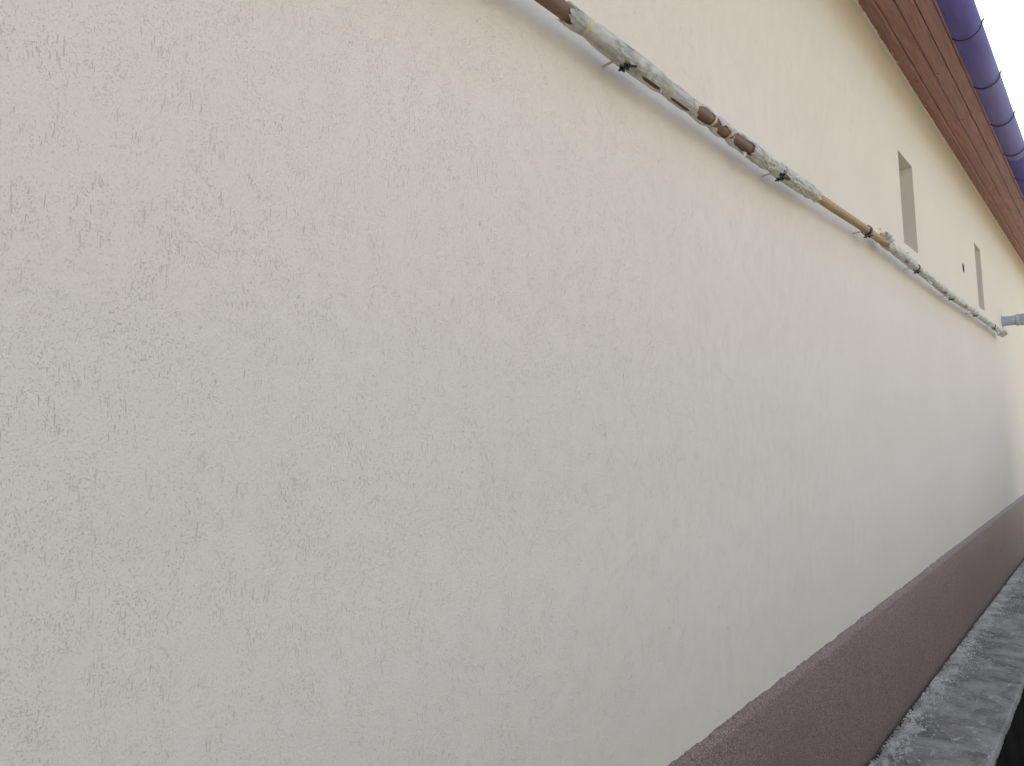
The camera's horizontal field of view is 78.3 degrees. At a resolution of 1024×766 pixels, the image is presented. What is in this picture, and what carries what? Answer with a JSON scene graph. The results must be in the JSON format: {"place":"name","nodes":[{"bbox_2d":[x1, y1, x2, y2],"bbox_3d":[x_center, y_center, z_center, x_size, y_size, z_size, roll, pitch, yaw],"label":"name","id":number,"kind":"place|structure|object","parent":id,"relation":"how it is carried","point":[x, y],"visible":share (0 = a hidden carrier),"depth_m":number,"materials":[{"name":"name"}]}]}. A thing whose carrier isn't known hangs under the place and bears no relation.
{"place":"outdoors","nodes":[
{"label":"outdoors","id":0,"kind":"place"},
{"bbox_2d":[873,566,1023,765],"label":"path","id":1,"kind":"structure","parent":0,"point":[987,709],"depth_m":3.18,"materials":[{"name":"concrete"}]},
{"bbox_2d":[869,560,1023,765],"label":"plaster crumbs","id":2,"kind":"object","parent":1,"relation":"on","point":[1011,580],"visible":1,"depth_m":3.71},
{"bbox_2d":[974,0,1023,138],"label":"sky","id":3,"kind":"structure","parent":0,"point":[1003,22],"materials":[{"name":"white"}]},
{"label":"ground","id":4,"kind":"structure","parent":0,"visible":0},
{"bbox_2d":[0,0,1023,765],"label":"house","id":5,"kind":"structure","parent":4,"relation":"on","point":[456,382],"depth_m":1.26,"materials":[{"name":"beige paint"}]},
{"bbox_2d":[534,0,1008,337],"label":"wall pipe","id":6,"kind":"object","parent":5,"relation":"attached to","point":[616,51],"depth_m":1.90,"materials":[{"name":"metal"}]},
{"bbox_2d":[898,151,917,252],"bbox_3d":[2.501,-1.158,4.135,0.180,0.598,0.375,-5,-6,44],"label":"window","id":7,"kind":"structure","parent":5,"relation":"in","point":[905,169],"depth_m":4.23,"materials":[{"name":"beige paint"}]},
{"bbox_2d":[963,243,984,310],"bbox_3d":[4.469,-1.016,6.160,0.180,0.620,0.350,-5,-6,44],"label":"window","id":8,"kind":"structure","parent":5,"relation":"in","point":[977,251],"depth_m":6.24,"materials":[{"name":"beige paint"}]},
{"bbox_2d":[1001,313,1023,326],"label":"drain stub","id":9,"kind":"object","parent":5,"relation":"attached to","point":[1017,319],"visible":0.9,"depth_m":7.01,"materials":[{"name":"grey plastic"}]},
{"bbox_2d":[995,688,1023,765],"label":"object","id":10,"kind":"object","parent":4,"relation":"on","point":[1011,752],"visible":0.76,"depth_m":3.09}
]}

